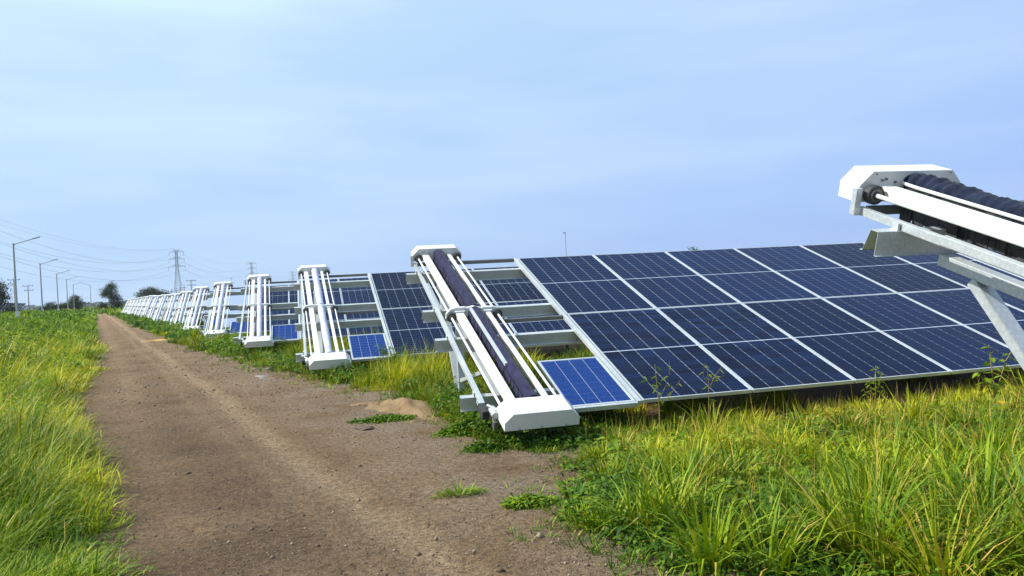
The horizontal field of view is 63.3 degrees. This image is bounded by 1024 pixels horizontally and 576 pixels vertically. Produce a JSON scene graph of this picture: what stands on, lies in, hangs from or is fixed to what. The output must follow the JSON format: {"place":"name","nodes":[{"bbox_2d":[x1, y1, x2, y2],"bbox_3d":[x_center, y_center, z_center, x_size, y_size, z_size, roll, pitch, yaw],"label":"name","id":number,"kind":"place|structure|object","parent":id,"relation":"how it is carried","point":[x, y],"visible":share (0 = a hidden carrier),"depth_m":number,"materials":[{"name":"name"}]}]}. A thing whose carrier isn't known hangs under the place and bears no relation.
{"place":"outdoors","nodes":[
{"label":"outdoors","id":0,"kind":"place"},
{"bbox_2d":[54,313,861,575],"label":"dirt road","id":1,"kind":"structure","parent":0,"point":[178,506],"depth_m":6.22,"materials":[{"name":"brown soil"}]},
{"bbox_2d":[142,338,170,341],"bbox_3d":[-12.905,1.929,30.972,2.100,0.088,2.000,-3,0,-27],"label":"sand spill","id":2,"kind":"object","parent":1,"relation":"on","point":[158,340],"visible":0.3,"depth_m":30.59,"materials":[{"name":"beige sand"}]},
{"bbox_2d":[356,425,373,430],"bbox_3d":[-1.515,1.452,8.558,0.158,0.062,0.243,-3,0,-39],"label":"flat stone","id":3,"kind":"object","parent":1,"relation":"on","point":[364,427],"visible":0.85,"depth_m":8.51,"materials":[{"name":"grey stone"}]},
{"bbox_2d":[349,397,438,419],"bbox_3d":[-1.313,1.394,10.000,1.440,0.166,3.000,-3,0,-27],"label":"sand heap","id":4,"kind":"object","parent":1,"relation":"on","point":[406,406],"visible":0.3,"depth_m":9.73,"materials":[{"name":"beige sand"}]},
{"bbox_2d":[370,387,432,403],"bbox_3d":[-1.347,1.336,10.607,1.076,0.206,0.583,-3,0,-14],"label":"grass tuft","id":5,"kind":"object","parent":4,"relation":"on","point":[399,396],"visible":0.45,"depth_m":10.60,"materials":[{"name":"green plant"}]},
{"bbox_2d":[70,345,731,575],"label":"road sprigs","id":6,"kind":"object","parent":1,"relation":"on","point":[596,552],"visible":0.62,"depth_m":4.84,"materials":[{"name":"green plant"}]},
{"bbox_2d":[426,479,489,500],"bbox_3d":[-0.341,1.354,5.661,0.513,0.120,0.275,-3,0,-14],"label":"grass tuft","id":7,"kind":"object","parent":1,"relation":"on","point":[472,489],"visible":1,"depth_m":5.67,"materials":[{"name":"green plant"}]},
{"bbox_2d":[499,492,561,510],"bbox_3d":[0.126,1.371,5.342,0.439,0.129,0.303,-3,0,-14],"label":"weed patch","id":8,"kind":"object","parent":1,"relation":"on","point":[524,501],"visible":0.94,"depth_m":5.30,"materials":[{"name":"green plant"}]},
{"bbox_2d":[0,0,1023,308],"label":"sky","id":9,"kind":"structure","parent":0,"point":[282,136],"materials":[{"name":"blue"}]},
{"bbox_2d":[30,309,1023,575],"bbox_3d":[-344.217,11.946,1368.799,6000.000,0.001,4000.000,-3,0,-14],"label":"ground","id":10,"kind":"structure","parent":0,"point":[832,392],"depth_m":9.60,"materials":[{"name":"green plant"}]},
{"bbox_2d":[0,279,14,312],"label":"verge tree","id":11,"kind":"object","parent":10,"relation":"on","point":[3,294],"visible":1,"depth_m":120.31,"materials":[{"name":"green plant"}]},
{"bbox_2d":[0,303,21,312],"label":"bush","id":12,"kind":"object","parent":10,"relation":"on","point":[8,308],"visible":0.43,"depth_m":143.41,"materials":[{"name":"green plant"}]},
{"bbox_2d":[12,236,39,316],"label":"street lamp","id":13,"kind":"object","parent":10,"relation":"on","point":[16,298],"visible":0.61,"depth_m":56.82,"materials":[{"name":"metal"}]},
{"bbox_2d":[24,285,32,309],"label":"utility pole","id":14,"kind":"object","parent":10,"relation":"on","point":[28,296],"visible":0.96,"depth_m":299.90,"materials":[{"name":"concrete"}]},
{"bbox_2d":[38,301,56,310],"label":"bush","id":15,"kind":"object","parent":10,"relation":"on","point":[47,305],"visible":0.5,"depth_m":134.74,"materials":[{"name":"green plant"}]},
{"bbox_2d":[39,259,56,310],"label":"street lamp","id":16,"kind":"object","parent":10,"relation":"on","point":[41,284],"visible":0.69,"depth_m":84.29,"materials":[{"name":"metal"}]},
{"bbox_2d":[0,308,99,449],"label":"verge weeds","id":17,"kind":"object","parent":10,"relation":"on","point":[76,340],"visible":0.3,"depth_m":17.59,"materials":[{"name":"green plant"}]},
{"bbox_2d":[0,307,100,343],"bbox_3d":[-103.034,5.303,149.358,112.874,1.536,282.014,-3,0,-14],"label":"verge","id":18,"kind":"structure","parent":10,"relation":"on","point":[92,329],"depth_m":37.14,"materials":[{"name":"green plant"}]},
{"bbox_2d":[56,270,69,310],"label":"street lamp","id":19,"kind":"object","parent":10,"relation":"on","point":[57,291],"visible":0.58,"depth_m":111.70,"materials":[{"name":"metal"}]},
{"bbox_2d":[61,302,74,309],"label":"bush","id":20,"kind":"object","parent":10,"relation":"on","point":[64,305],"visible":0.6,"depth_m":149.76,"materials":[{"name":"green plant"}]},
{"bbox_2d":[1,304,136,315],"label":"field crop","id":21,"kind":"object","parent":10,"relation":"on","point":[109,310],"visible":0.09,"depth_m":137.95,"materials":[{"name":"green plant"}]},
{"bbox_2d":[66,277,74,309],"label":"street lamp","id":22,"kind":"object","parent":10,"relation":"on","point":[67,293],"visible":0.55,"depth_m":137.69,"materials":[{"name":"metal"}]},
{"bbox_2d":[61,293,87,309],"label":"round tree","id":23,"kind":"object","parent":10,"relation":"on","point":[77,302],"visible":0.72,"depth_m":171.91,"materials":[{"name":"green plant"}]},
{"bbox_2d":[22,300,132,309],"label":"wood","id":24,"kind":"object","parent":10,"relation":"on","point":[32,307],"visible":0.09,"depth_m":904.26,"materials":[{"name":"green plant"}]},
{"bbox_2d":[0,324,166,575],"bbox_3d":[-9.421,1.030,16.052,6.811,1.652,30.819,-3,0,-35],"label":"verge grass","id":25,"kind":"structure","parent":10,"relation":"on","point":[40,557],"depth_m":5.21,"materials":[{"name":"green plant"}]},
{"bbox_2d":[96,302,108,308],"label":"bush","id":26,"kind":"object","parent":10,"relation":"on","point":[102,305],"visible":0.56,"depth_m":177.06,"materials":[{"name":"green plant"}]},
{"bbox_2d":[96,281,124,307],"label":"roadside tree","id":27,"kind":"object","parent":10,"relation":"on","point":[108,293],"visible":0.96,"depth_m":184.73,"materials":[{"name":"green plant"}]},
{"bbox_2d":[140,298,162,315],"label":"docking frame","id":28,"kind":"object","parent":10,"relation":"on","point":[142,311],"visible":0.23,"depth_m":66.94,"materials":[{"name":"metal"}]},
{"bbox_2d":[141,295,153,316],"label":"cleaning robot","id":29,"kind":"object","parent":28,"relation":"on","point":[147,305],"visible":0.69,"depth_m":66.81,"materials":[{"name":"white paint"}]},
{"bbox_2d":[134,286,169,297],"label":"spreading tree","id":30,"kind":"object","parent":10,"relation":"on","point":[147,292],"visible":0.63,"depth_m":249.13,"materials":[{"name":"green plant"}]},
{"bbox_2d":[146,298,170,316],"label":"docking frame","id":31,"kind":"object","parent":10,"relation":"on","point":[154,310],"visible":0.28,"depth_m":60.53,"materials":[{"name":"metal"}]},
{"bbox_2d":[147,295,160,318],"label":"cleaning robot","id":32,"kind":"object","parent":31,"relation":"on","point":[155,304],"visible":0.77,"depth_m":60.54,"materials":[{"name":"white paint"}]},
{"bbox_2d":[152,298,183,318],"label":"docking frame","id":33,"kind":"object","parent":10,"relation":"on","point":[161,311],"visible":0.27,"depth_m":54.17,"materials":[{"name":"metal"}]},
{"bbox_2d":[153,294,169,321],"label":"cleaning robot","id":34,"kind":"object","parent":33,"relation":"on","point":[164,296],"visible":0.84,"depth_m":54.13,"materials":[{"name":"white paint"}]},
{"bbox_2d":[160,296,189,322],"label":"docking frame","id":35,"kind":"object","parent":10,"relation":"on","point":[163,314],"visible":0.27,"depth_m":47.91,"materials":[{"name":"metal"}]},
{"bbox_2d":[163,293,179,321],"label":"cleaning robot","id":36,"kind":"object","parent":35,"relation":"on","point":[174,295],"visible":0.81,"depth_m":47.90,"materials":[{"name":"white paint"}]},
{"bbox_2d":[168,248,185,291],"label":"pylon","id":37,"kind":"object","parent":10,"relation":"on","point":[179,279],"visible":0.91,"depth_m":683.71,"materials":[{"name":"metal"}]},
{"bbox_2d":[1,256,168,280],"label":"power line","id":38,"kind":"object","parent":37,"relation":"hanging from","point":[86,277],"visible":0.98,"depth_m":498.96,"materials":[{"name":"metal"}]},
{"bbox_2d":[3,244,180,270],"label":"power line","id":39,"kind":"object","parent":37,"relation":"hanging from","point":[73,264],"visible":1,"depth_m":442.89,"materials":[{"name":"metal"}]},
{"bbox_2d":[170,294,209,323],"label":"docking frame","id":40,"kind":"object","parent":10,"relation":"on","point":[174,310],"visible":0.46,"depth_m":42.04,"materials":[{"name":"metal"}]},
{"bbox_2d":[173,291,193,323],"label":"cleaning robot","id":41,"kind":"object","parent":40,"relation":"on","point":[182,294],"visible":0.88,"depth_m":41.60,"materials":[{"name":"white paint"}]},
{"bbox_2d":[190,310,205,324],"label":"bushy weed","id":42,"kind":"object","parent":10,"relation":"on","point":[202,321],"visible":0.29,"depth_m":35.24,"materials":[{"name":"green plant"}]},
{"bbox_2d":[190,300,208,321],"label":"solar table","id":43,"kind":"object","parent":10,"relation":"on","point":[201,311],"visible":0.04,"depth_m":48.59,"materials":[{"name":"metal"}]},
{"bbox_2d":[180,290,228,329],"bbox_3d":[-12.874,1.233,34.966,1.623,2.407,4.361,-3,0,-14],"label":"docking frame","id":44,"kind":"object","parent":10,"relation":"on","point":[200,315],"visible":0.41,"depth_m":34.69,"materials":[{"name":"metal"}]},
{"bbox_2d":[184,286,209,330],"bbox_3d":[-13.221,0.849,34.791,0.787,1.872,4.830,-3,0,-14],"label":"cleaning robot","id":45,"kind":"object","parent":44,"relation":"on","point":[201,289],"visible":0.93,"depth_m":34.83,"materials":[{"name":"white paint"}]},
{"bbox_2d":[204,297,227,319],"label":"solar table","id":46,"kind":"object","parent":10,"relation":"on","point":[209,301],"visible":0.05,"depth_m":42.46,"materials":[{"name":"glass"}]},
{"bbox_2d":[200,286,256,334],"bbox_3d":[-9.689,1.069,28.620,1.623,2.407,4.361,-3,0,-14],"label":"docking frame","id":47,"kind":"object","parent":10,"relation":"on","point":[235,325],"visible":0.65,"depth_m":28.32,"materials":[{"name":"metal"}]},
{"bbox_2d":[202,281,232,338],"bbox_3d":[-10.017,0.685,28.441,0.787,1.872,4.830,-3,0,-14],"label":"cleaning robot","id":48,"kind":"object","parent":47,"relation":"on","point":[222,286],"visible":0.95,"depth_m":28.33,"materials":[{"name":"white paint"}]},
{"bbox_2d":[224,290,254,327],"bbox_3d":[-8.764,1.060,36.012,6.842,2.303,4.294,-3,0,-14],"label":"solar table","id":49,"kind":"object","parent":10,"relation":"on","point":[236,300],"visible":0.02,"depth_m":35.76,"materials":[{"name":"glass"}]},
{"bbox_2d":[246,261,257,285],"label":"pylon","id":50,"kind":"object","parent":10,"relation":"on","point":[250,263],"visible":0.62,"depth_m":1009.40,"materials":[{"name":"metal"}]},
{"bbox_2d":[233,280,300,342],"bbox_3d":[-6.505,0.906,22.275,1.623,2.407,4.361,-3,0,-14],"label":"docking frame","id":51,"kind":"object","parent":10,"relation":"on","point":[279,331],"visible":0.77,"depth_m":22.01,"materials":[{"name":"metal"}]},
{"bbox_2d":[241,274,273,348],"bbox_3d":[-6.742,0.520,22.111,0.787,1.872,4.830,-3,0,-15],"label":"cleaning robot","id":52,"kind":"object","parent":51,"relation":"on","point":[260,340],"visible":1,"depth_m":21.61,"materials":[{"name":"white paint"}]},
{"bbox_2d":[259,336,289,352],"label":"bushy weed","id":53,"kind":"object","parent":10,"relation":"on","point":[277,343],"visible":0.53,"depth_m":20.16,"materials":[{"name":"green plant"}]},
{"bbox_2d":[262,285,345,331],"bbox_3d":[-5.579,0.897,29.666,6.842,2.303,4.294,-3,0,-14],"label":"solar table","id":54,"kind":"object","parent":10,"relation":"on","point":[284,297],"visible":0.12,"depth_m":29.46,"materials":[{"name":"glass"}]},
{"bbox_2d":[316,360,365,381],"bbox_3d":[-2.709,1.371,13.459,0.864,0.404,0.604,-3,0,-40],"label":"bushy weed","id":55,"kind":"object","parent":10,"relation":"on","point":[345,369],"visible":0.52,"depth_m":13.43,"materials":[{"name":"green plant"}]},
{"bbox_2d":[299,277,386,339],"bbox_3d":[-2.394,0.734,23.321,6.842,2.303,4.294,-3,0,-14],"label":"solar table","id":56,"kind":"object","parent":10,"relation":"on","point":[353,295],"visible":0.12,"depth_m":22.99,"materials":[{"name":"glass"}]},
{"bbox_2d":[294,272,393,361],"bbox_3d":[-3.317,0.803,15.930,1.623,2.407,4.361,-3,0,-14],"label":"docking frame","id":57,"kind":"object","parent":10,"relation":"on","point":[362,347],"visible":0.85,"depth_m":15.61,"materials":[{"name":"metal"}]},
{"bbox_2d":[298,264,351,369],"bbox_3d":[-3.639,0.414,15.746,0.787,1.872,4.830,-3,0,-15],"label":"cleaning robot","id":58,"kind":"object","parent":57,"relation":"on","point":[328,358],"visible":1,"depth_m":15.02,"materials":[{"name":"white paint"}]},
{"bbox_2d":[347,413,417,423],"bbox_3d":[-1.405,1.435,9.056,0.802,0.141,0.451,-3,0,-14],"label":"weed patch","id":59,"kind":"object","parent":10,"relation":"on","point":[380,418],"visible":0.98,"depth_m":9.01,"materials":[{"name":"green plant"}]},
{"bbox_2d":[370,343,408,367],"bbox_3d":[-2.097,1.225,14.101,0.842,0.580,0.636,-3,0,23],"label":"bushy weed","id":60,"kind":"object","parent":10,"relation":"on","point":[387,353],"visible":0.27,"depth_m":14.12,"materials":[{"name":"green plant"}]},
{"bbox_2d":[114,312,684,450],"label":"leafy weeds","id":61,"kind":"object","parent":10,"relation":"on","point":[539,434],"visible":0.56,"depth_m":9.97,"materials":[{"name":"green plant"}]},
{"bbox_2d":[113,311,796,450],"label":"grass","id":62,"kind":"structure","parent":10,"relation":"on","point":[402,366],"depth_m":12.35,"materials":[{"name":"green plant"}]},
{"bbox_2d":[430,416,481,437],"bbox_3d":[-0.426,1.340,7.987,0.784,0.235,0.493,-3,0,-14],"label":"weed patch","id":63,"kind":"object","parent":10,"relation":"on","point":[459,428],"visible":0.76,"depth_m":7.92,"materials":[{"name":"green plant"}]},
{"bbox_2d":[112,313,800,453],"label":"weeds","id":64,"kind":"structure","parent":10,"relation":"on","point":[258,353],"depth_m":11.89,"materials":[{"name":"green plant"}]},
{"bbox_2d":[370,266,583,359],"bbox_3d":[3.004,0.510,17.537,11.410,2.303,4.294,-3,0,-14],"label":"solar table","id":65,"kind":"object","parent":10,"relation":"on","point":[403,304],"visible":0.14,"depth_m":16.46,"materials":[{"name":"glass"}]},
{"bbox_2d":[460,438,507,453],"bbox_3d":[-0.242,1.376,7.179,0.471,0.155,0.300,-3,0,-14],"label":"weed patch","id":66,"kind":"object","parent":10,"relation":"on","point":[490,444],"visible":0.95,"depth_m":7.15,"materials":[{"name":"green plant"}]},
{"bbox_2d":[406,255,641,412],"bbox_3d":[-0.129,0.700,9.585,1.623,2.407,4.361,-3,0,-14],"label":"docking frame","id":67,"kind":"object","parent":10,"relation":"on","point":[597,382],"visible":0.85,"depth_m":9.04,"materials":[{"name":"metal"}]},
{"bbox_2d":[411,244,579,431],"bbox_3d":[-0.425,0.312,9.415,0.787,1.872,4.830,-3,0,-14],"label":"cleaning robot","id":68,"kind":"object","parent":67,"relation":"on","point":[528,408],"visible":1,"depth_m":8.29,"materials":[{"name":"white paint"}]},
{"bbox_2d":[640,361,681,432],"bbox_3d":[1.310,0.991,7.245,0.366,0.700,0.147,-3,0,-14],"label":"branching weed","id":69,"kind":"object","parent":10,"relation":"on","point":[645,378],"visible":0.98,"depth_m":7.24,"materials":[{"name":"green plant"}]},
{"bbox_2d":[699,362,723,418],"bbox_3d":[1.800,0.984,7.403,0.236,0.660,0.108,-3,0,-21],"label":"branching weed","id":70,"kind":"object","parent":10,"relation":"on","point":[715,380],"visible":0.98,"depth_m":7.39,"materials":[{"name":"green plant"}]},
{"bbox_2d":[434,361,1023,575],"bbox_3d":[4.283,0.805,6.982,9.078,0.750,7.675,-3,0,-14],"label":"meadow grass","id":71,"kind":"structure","parent":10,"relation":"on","point":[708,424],"depth_m":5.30,"materials":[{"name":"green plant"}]},
{"bbox_2d":[472,423,1023,575],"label":"leafy weeds","id":72,"kind":"object","parent":10,"relation":"on","point":[657,546],"visible":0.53,"depth_m":4.25,"materials":[{"name":"green plant"}]},
{"bbox_2d":[518,242,1023,402],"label":"solar table","id":73,"kind":"object","parent":10,"relation":"on","point":[758,319],"visible":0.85,"depth_m":9.95,"materials":[{"name":"glass"}]},
{"bbox_2d":[555,387,1023,575],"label":"understorey","id":74,"kind":"object","parent":10,"relation":"on","point":[672,429],"visible":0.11,"depth_m":6.83,"materials":[{"name":"green plant"}]},
{"bbox_2d":[585,371,1023,542],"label":"dry stalks","id":75,"kind":"object","parent":10,"relation":"on","point":[835,444],"visible":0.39,"depth_m":6.34,"materials":[{"name":"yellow plant"}]},
{"bbox_2d":[593,394,1023,568],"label":"leafy weeds","id":76,"kind":"object","parent":10,"relation":"on","point":[614,443],"visible":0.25,"depth_m":5.98,"materials":[{"name":"green plant"}]},
{"bbox_2d":[861,366,887,413],"bbox_3d":[3.320,0.972,7.602,0.266,0.520,0.112,-3,0,-14],"label":"feathery weed","id":77,"kind":"object","parent":10,"relation":"on","point":[875,383],"visible":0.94,"depth_m":7.61,"materials":[{"name":"green plant"}]},
{"bbox_2d":[849,187,1023,369],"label":"docking frame","id":78,"kind":"object","parent":10,"relation":"on","point":[899,237],"visible":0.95,"depth_m":4.17,"materials":[{"name":"metal"}]},
{"bbox_2d":[838,164,1023,262],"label":"cleaning robot","id":79,"kind":"object","parent":78,"relation":"on","point":[928,195],"visible":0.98,"depth_m":4.33,"materials":[{"name":"white paint"}]},
{"bbox_2d":[926,532,1003,575],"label":"leafy weed","id":80,"kind":"object","parent":10,"relation":"on","point":[971,563],"visible":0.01,"depth_m":3.82,"materials":[{"name":"green plant"}]},
{"bbox_2d":[972,345,1016,409],"bbox_3d":[4.413,0.844,7.566,0.472,0.661,0.189,-3,0,-25],"label":"broadleaf weed","id":81,"kind":"object","parent":10,"relation":"on","point":[986,379],"visible":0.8,"depth_m":7.56,"materials":[{"name":"green plant"}]},
{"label":"docking frame","id":82,"kind":"object","parent":10,"relation":"on","visible":0},
{"bbox_2d":[138,296,148,315],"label":"cleaning robot","id":83,"kind":"object","parent":82,"relation":"on","point":[145,298],"visible":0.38,"depth_m":73.32,"materials":[{"name":"white paint"}]},
{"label":"docking frame","id":84,"kind":"object","parent":10,"relation":"on","visible":0},
{"bbox_2d":[134,297,144,314],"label":"cleaning robot","id":85,"kind":"object","parent":84,"relation":"on","point":[139,304],"visible":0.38,"depth_m":79.48,"materials":[{"name":"white paint"}]}
]}

